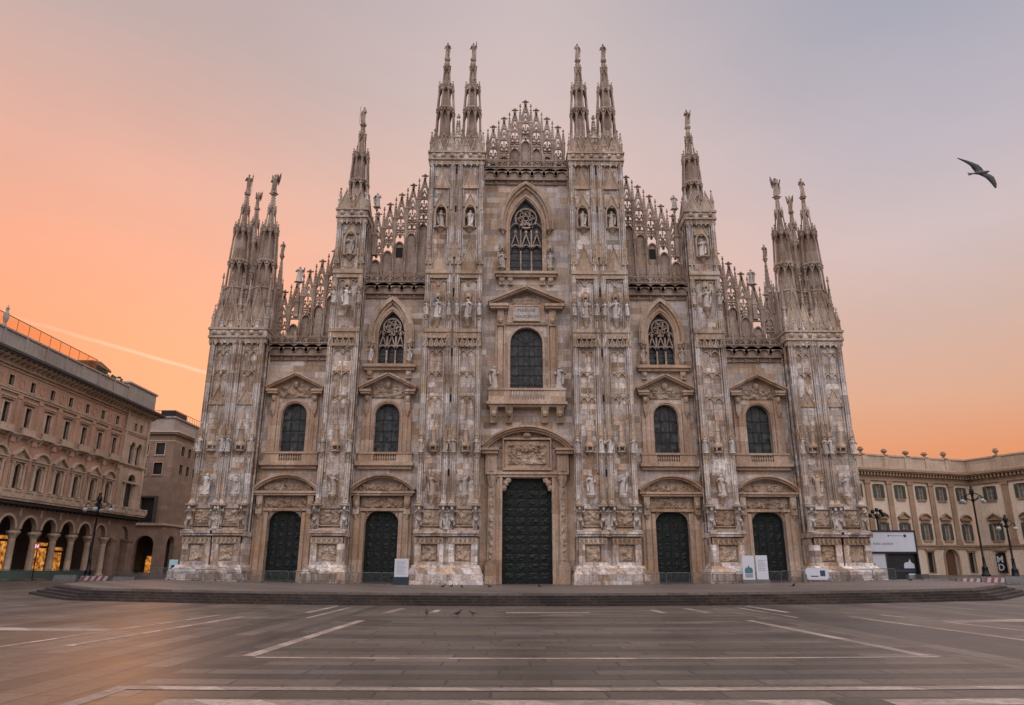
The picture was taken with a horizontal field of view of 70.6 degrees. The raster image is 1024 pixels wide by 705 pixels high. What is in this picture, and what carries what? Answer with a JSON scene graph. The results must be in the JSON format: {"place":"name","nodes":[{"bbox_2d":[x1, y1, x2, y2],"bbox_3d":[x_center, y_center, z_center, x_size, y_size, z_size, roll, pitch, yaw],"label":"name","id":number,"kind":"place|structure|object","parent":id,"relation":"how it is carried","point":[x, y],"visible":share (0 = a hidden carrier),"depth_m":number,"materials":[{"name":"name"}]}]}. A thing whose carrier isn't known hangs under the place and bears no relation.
{"place":"outdoors","nodes":[
{"label":"outdoors","id":0,"kind":"place"},
{"bbox_2d":[0,572,1023,704],"bbox_3d":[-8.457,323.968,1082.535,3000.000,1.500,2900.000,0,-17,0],"label":"ground","id":1,"kind":"structure","parent":0,"point":[53,672],"depth_m":21.63,"materials":[{"name":"stone"}]},
{"bbox_2d":[0,569,18,580],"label":"fence panel","id":2,"kind":"object","parent":1,"relation":"on","point":[8,574],"visible":1,"depth_m":74.78,"materials":[{"name":"green"}]},
{"bbox_2d":[17,570,35,580],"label":"fence panel","id":3,"kind":"object","parent":1,"relation":"on","point":[24,574],"visible":0.95,"depth_m":77.01,"materials":[{"name":"green"}]},
{"bbox_2d":[31,538,40,580],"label":"metro sign","id":4,"kind":"object","parent":1,"relation":"on","point":[37,546],"visible":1,"depth_m":77.60,"materials":[{"name":"metal"}]},
{"bbox_2d":[34,570,52,579],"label":"fence panel","id":5,"kind":"object","parent":1,"relation":"on","point":[43,575],"visible":0.94,"depth_m":79.66,"materials":[{"name":"green"}]},
{"bbox_2d":[50,570,66,578],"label":"fence panel","id":6,"kind":"object","parent":1,"relation":"on","point":[53,573],"visible":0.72,"depth_m":81.80,"materials":[{"name":"green"}]},
{"bbox_2d":[52,575,77,581],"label":"concrete barrier","id":7,"kind":"object","parent":1,"relation":"on","point":[65,578],"visible":1,"depth_m":77.23,"materials":[{"name":"grey concrete"}]},
{"bbox_2d":[66,570,80,577],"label":"fence panel","id":8,"kind":"object","parent":1,"relation":"on","point":[73,573],"visible":0.6,"depth_m":84.63,"materials":[{"name":"green"}]},
{"bbox_2d":[0,305,165,575],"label":"arcaded palace","id":9,"kind":"structure","parent":1,"relation":"on","point":[74,437],"depth_m":92.23,"materials":[{"name":"beige stone"}]},
{"bbox_2d":[0,535,7,569],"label":"lit shop window","id":10,"kind":"structure","parent":9,"relation":"in","point":[3,544],"depth_m":88.60,"materials":[{"name":"yellow"}]},
{"bbox_2d":[0,443,9,482],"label":"window","id":11,"kind":"structure","parent":9,"relation":"in","point":[4,450],"depth_m":79.67,"materials":[{"name":"beige stone"}]},
{"bbox_2d":[0,393,17,438],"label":"window","id":12,"kind":"structure","parent":9,"relation":"in","point":[6,426],"depth_m":80.39,"materials":[{"name":"beige stone"}]},
{"bbox_2d":[6,373,15,387],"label":"window","id":13,"kind":"structure","parent":9,"relation":"in","point":[10,376],"depth_m":81.59,"materials":[{"name":"beige stone"}]},
{"bbox_2d":[5,447,31,489],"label":"window","id":14,"kind":"structure","parent":9,"relation":"in","point":[21,455],"depth_m":82.58,"materials":[{"name":"beige stone"}]},
{"bbox_2d":[16,401,38,443],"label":"window","id":15,"kind":"structure","parent":9,"relation":"in","point":[25,431],"depth_m":84.02,"materials":[{"name":"beige stone"}]},
{"bbox_2d":[28,381,36,395],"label":"window","id":16,"kind":"structure","parent":9,"relation":"in","point":[31,385],"depth_m":85.29,"materials":[{"name":"beige stone"}]},
{"bbox_2d":[27,453,51,492],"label":"window","id":17,"kind":"structure","parent":9,"relation":"in","point":[40,460],"depth_m":86.27,"materials":[{"name":"beige stone"}]},
{"bbox_2d":[32,542,47,570],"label":"lit shop window","id":18,"kind":"structure","parent":9,"relation":"in","point":[41,553],"depth_m":95.84,"materials":[{"name":"yellow"}]},
{"bbox_2d":[37,408,57,449],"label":"window","id":19,"kind":"structure","parent":9,"relation":"in","point":[49,438],"depth_m":87.71,"materials":[{"name":"beige stone"}]},
{"bbox_2d":[48,389,56,402],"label":"window","id":20,"kind":"structure","parent":9,"relation":"in","point":[51,392],"depth_m":88.96,"materials":[{"name":"beige stone"}]},
{"bbox_2d":[51,547,62,570],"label":"lit shop window","id":21,"kind":"structure","parent":9,"relation":"in","point":[57,556],"depth_m":99.30,"materials":[{"name":"yellow"}]},
{"bbox_2d":[48,457,70,495],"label":"window","id":22,"kind":"structure","parent":9,"relation":"in","point":[61,466],"depth_m":90.01,"materials":[{"name":"beige stone"}]},
{"bbox_2d":[56,415,75,453],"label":"window","id":23,"kind":"structure","parent":9,"relation":"in","point":[65,442],"depth_m":91.39,"materials":[{"name":"beige stone"}]},
{"bbox_2d":[67,396,74,409],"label":"window","id":24,"kind":"structure","parent":9,"relation":"in","point":[69,400],"depth_m":92.71,"materials":[{"name":"beige stone"}]},
{"bbox_2d":[66,462,86,498],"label":"window","id":25,"kind":"structure","parent":9,"relation":"in","point":[78,469],"depth_m":93.69,"materials":[{"name":"beige stone"}]},
{"bbox_2d":[74,421,91,458],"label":"window","id":26,"kind":"structure","parent":9,"relation":"in","point":[82,447],"depth_m":95.12,"materials":[{"name":"beige stone"}]},
{"bbox_2d":[84,403,90,415],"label":"window","id":27,"kind":"structure","parent":9,"relation":"in","point":[86,406],"depth_m":96.48,"materials":[{"name":"beige stone"}]},
{"bbox_2d":[83,465,102,501],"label":"window","id":28,"kind":"structure","parent":9,"relation":"in","point":[94,473],"depth_m":97.41,"materials":[{"name":"beige stone"}]},
{"bbox_2d":[91,426,107,462],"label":"window","id":29,"kind":"structure","parent":9,"relation":"in","point":[98,452],"depth_m":98.81,"materials":[{"name":"beige stone"}]},
{"bbox_2d":[99,409,105,420],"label":"window","id":30,"kind":"structure","parent":9,"relation":"in","point":[101,415],"depth_m":100.10,"materials":[{"name":"beige stone"}]},
{"bbox_2d":[101,470,116,503],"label":"window","id":31,"kind":"structure","parent":9,"relation":"in","point":[109,476],"depth_m":101.18,"materials":[{"name":"beige stone"}]},
{"bbox_2d":[106,431,121,466],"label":"window","id":32,"kind":"structure","parent":9,"relation":"in","point":[115,457],"depth_m":102.50,"materials":[{"name":"beige stone"}]},
{"bbox_2d":[79,576,109,581],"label":"concrete barrier","id":33,"kind":"object","parent":1,"relation":"on","point":[92,578],"visible":0.88,"depth_m":77.81,"materials":[{"name":"red paint"}]},
{"bbox_2d":[82,492,113,575],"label":"street lamp","id":34,"kind":"object","parent":1,"relation":"on","point":[98,507],"visible":0.92,"depth_m":82.25,"materials":[{"name":"metal"}]},
{"bbox_2d":[112,577,135,580],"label":"concrete barrier","id":35,"kind":"object","parent":1,"relation":"on","point":[122,578],"visible":0.32,"depth_m":78.16,"materials":[{"name":"grey concrete"}]},
{"bbox_2d":[91,410,199,573],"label":"stone block building","id":36,"kind":"structure","parent":1,"relation":"on","point":[168,480],"depth_m":124.42,"materials":[{"name":"stone"}]},
{"bbox_2d":[136,496,157,522],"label":"window","id":37,"kind":"structure","parent":36,"relation":"in","point":[149,503],"depth_m":122.20,"materials":[{"name":"grey glass"}]},
{"bbox_2d":[144,556,151,571],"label":"lit shop window","id":38,"kind":"structure","parent":36,"relation":"in","point":[148,561],"depth_m":123.85,"materials":[{"name":"yellow"}]},
{"bbox_2d":[151,462,163,475],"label":"window","id":39,"kind":"structure","parent":36,"relation":"in","point":[158,468],"depth_m":124.09,"materials":[{"name":"black glass"}]},
{"bbox_2d":[154,442,165,455],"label":"window","id":40,"kind":"structure","parent":36,"relation":"in","point":[161,446],"depth_m":125.06,"materials":[{"name":"beige stone"}]},
{"bbox_2d":[137,572,158,579],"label":"crowd barrier","id":41,"kind":"object","parent":1,"relation":"on","point":[146,575],"visible":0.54,"depth_m":84.81,"materials":[{"name":"metal"}]},
{"bbox_2d":[166,560,177,577],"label":"lit sign","id":42,"kind":"object","parent":1,"relation":"on","point":[172,563],"visible":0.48,"depth_m":96.49,"materials":[{"name":"plastic"}]},
{"bbox_2d":[0,606,1023,704],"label":"paving bands","id":43,"kind":"object","parent":1,"relation":"on","point":[1006,701],"visible":1,"depth_m":14.84,"materials":[{"name":"white stone"}]},
{"bbox_2d":[165,41,887,584],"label":"cathedral","id":44,"kind":"structure","parent":1,"relation":"on","point":[525,361],"depth_m":81.13,"materials":[{"name":"stone"}]},
{"bbox_2d":[259,372,323,468],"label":"window","id":45,"kind":"structure","parent":44,"relation":"in","point":[300,426],"depth_m":80.88,"materials":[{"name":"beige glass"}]},
{"bbox_2d":[354,372,417,468],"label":"window","id":46,"kind":"structure","parent":44,"relation":"in","point":[391,424],"depth_m":80.98,"materials":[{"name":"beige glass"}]},
{"bbox_2d":[362,296,416,378],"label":"window","id":47,"kind":"structure","parent":44,"relation":"in","point":[396,336],"depth_m":83.88,"materials":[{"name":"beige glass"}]},
{"bbox_2d":[396,248,402,257],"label":"slit window","id":48,"kind":"structure","parent":44,"relation":"in","point":[399,251],"depth_m":87.33,"materials":[{"name":"black glass"}]},
{"bbox_2d":[495,181,557,285],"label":"window","id":49,"kind":"structure","parent":44,"relation":"in","point":[525,248],"depth_m":87.82,"materials":[{"name":"beige stone"}]},
{"bbox_2d":[487,285,567,423],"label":"window","id":50,"kind":"structure","parent":44,"relation":"in","point":[526,367],"depth_m":83.45,"materials":[{"name":"beige stone"}]},
{"bbox_2d":[649,249,655,258],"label":"slit window","id":51,"kind":"structure","parent":44,"relation":"in","point":[652,253],"depth_m":87.56,"materials":[{"name":"black glass"}]},
{"bbox_2d":[636,297,690,379],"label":"window","id":52,"kind":"structure","parent":44,"relation":"in","point":[655,337],"depth_m":84.15,"materials":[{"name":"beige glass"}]},
{"bbox_2d":[635,374,698,469],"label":"window","id":53,"kind":"structure","parent":44,"relation":"in","point":[659,425],"depth_m":81.24,"materials":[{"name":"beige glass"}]},
{"bbox_2d":[729,374,793,470],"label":"window","id":54,"kind":"structure","parent":44,"relation":"in","point":[751,425],"depth_m":81.32,"materials":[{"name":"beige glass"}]},
{"bbox_2d":[29,591,1023,605],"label":"step","id":55,"kind":"object","parent":1,"relation":"on","point":[524,604],"visible":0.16,"depth_m":47.35,"materials":[{"name":"stone"}]},
{"bbox_2d":[45,587,1014,600],"bbox_3d":[1.700,22.320,67.935,76.160,1.389,41.080,0,-17,0],"label":"step","id":56,"kind":"object","parent":1,"relation":"on","point":[1007,589],"visible":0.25,"depth_m":48.28,"materials":[{"name":"stone"}]},
{"bbox_2d":[37,589,1022,602],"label":"step","id":57,"kind":"object","parent":1,"relation":"on","point":[1015,591],"visible":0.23,"depth_m":47.82,"materials":[{"name":"stone"}]},
{"bbox_2d":[53,585,1006,597],"bbox_3d":[1.698,22.321,68.175,75.240,1.525,40.620,0,-17,0],"label":"step","id":58,"kind":"object","parent":1,"relation":"on","point":[503,596],"visible":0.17,"depth_m":48.78,"materials":[{"name":"stone"}]},
{"bbox_2d":[868,508,884,529],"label":"street lamp","id":59,"kind":"object","parent":1,"relation":"on","point":[876,515],"visible":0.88,"depth_m":85.58,"materials":[{"name":"metal"}]},
{"bbox_2d":[868,530,920,578],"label":"ticket pavilion","id":60,"kind":"structure","parent":1,"relation":"on","point":[897,550],"depth_m":79.44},
{"bbox_2d":[922,579,948,580],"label":"concrete barrier","id":61,"kind":"object","parent":1,"relation":"on","point":[936,579],"visible":0.21,"depth_m":72.80,"materials":[{"name":"grey concrete"}]},
{"bbox_2d":[856,446,1023,574],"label":"court palace","id":62,"kind":"structure","parent":1,"relation":"on","point":[921,497],"depth_m":113.26,"materials":[{"name":"beige paint"}]},
{"bbox_2d":[872,484,884,499],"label":"window","id":63,"kind":"structure","parent":62,"relation":"in","point":[876,489],"depth_m":111.89,"materials":[{"name":"wood"}]},
{"bbox_2d":[878,512,889,529],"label":"window","id":64,"kind":"structure","parent":62,"relation":"in","point":[881,524],"depth_m":110.48,"materials":[{"name":"stone"}]},
{"bbox_2d":[894,485,906,500],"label":"window","id":65,"kind":"structure","parent":62,"relation":"in","point":[897,488],"depth_m":113.16,"materials":[{"name":"wood"}]},
{"bbox_2d":[898,512,910,529],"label":"window","id":66,"kind":"structure","parent":62,"relation":"in","point":[904,518],"depth_m":111.75,"materials":[{"name":"stone"}]},
{"bbox_2d":[915,486,926,501],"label":"window","id":67,"kind":"structure","parent":62,"relation":"in","point":[918,489],"depth_m":114.46,"materials":[{"name":"stone"}]},
{"bbox_2d":[919,513,933,541],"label":"window","id":68,"kind":"structure","parent":62,"relation":"in","point":[924,517],"depth_m":112.85,"materials":[{"name":"stone"}]},
{"bbox_2d":[924,549,936,572],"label":"window","id":69,"kind":"structure","parent":62,"relation":"in","point":[929,555],"depth_m":111.51,"materials":[{"name":"glass"}]},
{"bbox_2d":[935,487,947,501],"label":"window","id":70,"kind":"structure","parent":62,"relation":"in","point":[939,494],"depth_m":115.69,"materials":[{"name":"wood"}]},
{"bbox_2d":[939,513,953,541],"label":"window","id":71,"kind":"structure","parent":62,"relation":"in","point":[945,518],"depth_m":114.12,"materials":[{"name":"stone"}]},
{"bbox_2d":[955,487,967,502],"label":"window","id":72,"kind":"structure","parent":62,"relation":"in","point":[958,490],"depth_m":117.03,"materials":[{"name":"wood"}]},
{"bbox_2d":[960,515,974,542],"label":"window","id":73,"kind":"structure","parent":62,"relation":"in","point":[965,519],"depth_m":115.41,"materials":[{"name":"stone"}]},
{"bbox_2d":[966,549,978,572],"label":"window","id":74,"kind":"structure","parent":62,"relation":"in","point":[970,556],"depth_m":114.07,"materials":[{"name":"glass"}]},
{"bbox_2d":[982,486,997,501],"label":"window","id":75,"kind":"structure","parent":62,"relation":"in","point":[992,495],"depth_m":114.69,"materials":[{"name":"wood"}]},
{"bbox_2d":[986,513,1004,541],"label":"window","id":76,"kind":"structure","parent":62,"relation":"in","point":[993,518],"depth_m":113.12,"materials":[{"name":"stone"}]},
{"bbox_2d":[995,554,1006,571],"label":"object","id":77,"kind":"object","parent":62,"relation":"attached to","point":[1000,560],"depth_m":111.23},
{"bbox_2d":[993,549,1009,572],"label":"window","id":78,"kind":"structure","parent":62,"relation":"in","point":[1004,553],"depth_m":111.29,"materials":[{"name":"stone"}]},
{"bbox_2d":[1013,482,1023,498],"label":"window","id":79,"kind":"structure","parent":62,"relation":"in","point":[1021,486],"depth_m":110.48,"materials":[{"name":"stone"}]},
{"bbox_2d":[1018,512,1023,537],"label":"window","id":80,"kind":"structure","parent":62,"relation":"in","point":[1021,515],"depth_m":109.35,"materials":[{"name":"stone"}]},
{"bbox_2d":[955,578,980,581],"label":"concrete barrier","id":81,"kind":"object","parent":1,"relation":"on","point":[969,579],"visible":0.47,"depth_m":71.19,"materials":[{"name":"red paint"}]},
{"bbox_2d":[960,485,990,575],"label":"street lamp","id":82,"kind":"object","parent":1,"relation":"on","point":[985,571],"visible":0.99,"depth_m":97.82,"materials":[{"name":"metal"}]},
{"bbox_2d":[980,577,1006,584],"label":"concrete barrier","id":83,"kind":"object","parent":1,"relation":"on","point":[998,580],"visible":0.81,"depth_m":70.88,"materials":[{"name":"red paint"}]},
{"bbox_2d":[996,514,1019,575],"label":"street lamp","id":84,"kind":"object","parent":1,"relation":"on","point":[1014,571],"visible":0.94,"depth_m":87.76,"materials":[{"name":"metal"}]},
{"bbox_2d":[1004,576,1023,583],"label":"concrete barrier","id":85,"kind":"object","parent":1,"relation":"on","point":[1014,579],"visible":1,"depth_m":70.59,"materials":[{"name":"grey concrete"}]},
{"bbox_2d":[0,0,1023,560],"label":"sky","id":86,"kind":"structure","parent":0,"point":[132,132],"materials":[{"name":"orange"}]},
{"bbox_2d":[61,579,998,595],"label":"terrace","id":87,"kind":"structure","parent":0,"point":[773,587],"depth_m":55.65,"materials":[{"name":"stone"}]},
{"bbox_2d":[149,568,172,579],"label":"crowd barrier","id":88,"kind":"object","parent":87,"relation":"on","point":[161,573],"visible":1,"depth_m":71.78,"materials":[{"name":"metal"}]},
{"bbox_2d":[172,568,196,579],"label":"crowd barrier","id":89,"kind":"object","parent":87,"relation":"on","point":[182,574],"visible":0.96,"depth_m":71.84,"materials":[{"name":"metal"}]},
{"bbox_2d":[195,569,218,580],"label":"crowd barrier","id":90,"kind":"object","parent":87,"relation":"on","point":[209,572],"visible":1,"depth_m":71.84,"materials":[{"name":"metal"}]},
{"bbox_2d":[218,570,241,581],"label":"crowd barrier","id":91,"kind":"object","parent":87,"relation":"on","point":[229,576],"visible":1,"depth_m":71.75,"materials":[{"name":"metal"}]},
{"bbox_2d":[242,570,265,581],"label":"crowd barrier","id":92,"kind":"object","parent":87,"relation":"on","point":[253,574],"visible":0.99,"depth_m":71.88,"materials":[{"name":"metal"}]},
{"bbox_2d":[265,571,288,582],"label":"crowd barrier","id":93,"kind":"object","parent":87,"relation":"on","point":[277,575],"visible":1,"depth_m":71.76,"materials":[{"name":"metal"}]},
{"bbox_2d":[288,571,311,582],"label":"crowd barrier","id":94,"kind":"object","parent":87,"relation":"on","point":[299,575],"visible":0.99,"depth_m":71.82,"materials":[{"name":"metal"}]},
{"bbox_2d":[312,572,334,583],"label":"crowd barrier","id":95,"kind":"object","parent":87,"relation":"on","point":[321,577],"visible":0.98,"depth_m":71.84,"materials":[{"name":"metal"}]},
{"bbox_2d":[335,572,357,583],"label":"crowd barrier","id":96,"kind":"object","parent":87,"relation":"on","point":[347,575],"visible":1,"depth_m":71.95,"materials":[{"name":"metal"}]},
{"bbox_2d":[358,572,381,582],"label":"crowd barrier","id":97,"kind":"object","parent":87,"relation":"on","point":[370,576],"visible":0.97,"depth_m":71.94,"materials":[{"name":"metal"}]},
{"bbox_2d":[393,559,408,584],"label":"notice board","id":98,"kind":"object","parent":87,"relation":"on","point":[401,569],"visible":0.99,"depth_m":70.34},
{"bbox_2d":[643,573,666,584],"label":"crowd barrier","id":99,"kind":"object","parent":87,"relation":"on","point":[654,578],"visible":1,"depth_m":72.09,"materials":[{"name":"metal"}]},
{"bbox_2d":[666,572,689,582],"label":"crowd barrier","id":100,"kind":"object","parent":87,"relation":"on","point":[688,581],"visible":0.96,"depth_m":72.05,"materials":[{"name":"metal"}]},
{"bbox_2d":[689,572,712,583],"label":"crowd barrier","id":101,"kind":"object","parent":87,"relation":"on","point":[700,576],"visible":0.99,"depth_m":72.13,"materials":[{"name":"metal"}]},
{"bbox_2d":[713,572,735,583],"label":"crowd barrier","id":102,"kind":"object","parent":87,"relation":"on","point":[724,576],"visible":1,"depth_m":72.18,"materials":[{"name":"metal"}]},
{"bbox_2d":[741,556,756,582],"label":"notice board","id":103,"kind":"object","parent":87,"relation":"on","point":[748,569],"visible":0.99,"depth_m":71.88,"materials":[{"name":"plastic"}]},
{"bbox_2d":[755,555,770,582],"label":"notice board","id":104,"kind":"object","parent":87,"relation":"on","point":[762,574],"visible":0.97,"depth_m":71.90,"materials":[{"name":"plastic"}]},
{"bbox_2d":[768,571,781,582],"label":"crowd barrier","id":105,"kind":"object","parent":87,"relation":"on","point":[779,572],"visible":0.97,"depth_m":72.33,"materials":[{"name":"metal"}]},
{"bbox_2d":[781,571,803,580],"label":"crowd barrier","id":106,"kind":"object","parent":87,"relation":"on","point":[792,577],"visible":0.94,"depth_m":72.28,"materials":[{"name":"metal"}]},
{"bbox_2d":[802,568,828,581],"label":"banner barrier","id":107,"kind":"object","parent":87,"relation":"on","point":[816,574],"visible":0.93,"depth_m":71.74,"materials":[{"name":"plastic"}]},
{"bbox_2d":[828,570,849,580],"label":"crowd barrier","id":108,"kind":"object","parent":87,"relation":"on","point":[847,579],"visible":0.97,"depth_m":72.38,"materials":[{"name":"metal"}]},
{"bbox_2d":[849,569,873,580],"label":"crowd barrier","id":109,"kind":"object","parent":87,"relation":"on","point":[863,575],"visible":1,"depth_m":72.38,"materials":[{"name":"metal"}]},
{"bbox_2d":[872,568,895,579],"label":"crowd barrier","id":110,"kind":"object","parent":87,"relation":"on","point":[883,572],"visible":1,"depth_m":72.44,"materials":[{"name":"metal"}]},
{"bbox_2d":[957,158,996,187],"bbox_3d":[16.789,-6.484,26.113,0.855,1.760,0.140,-5,-36,12],"label":"flying gull","id":111,"kind":"object","parent":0,"point":[978,169],"visible":1,"depth_m":26.07,"materials":[{"name":"grey"}]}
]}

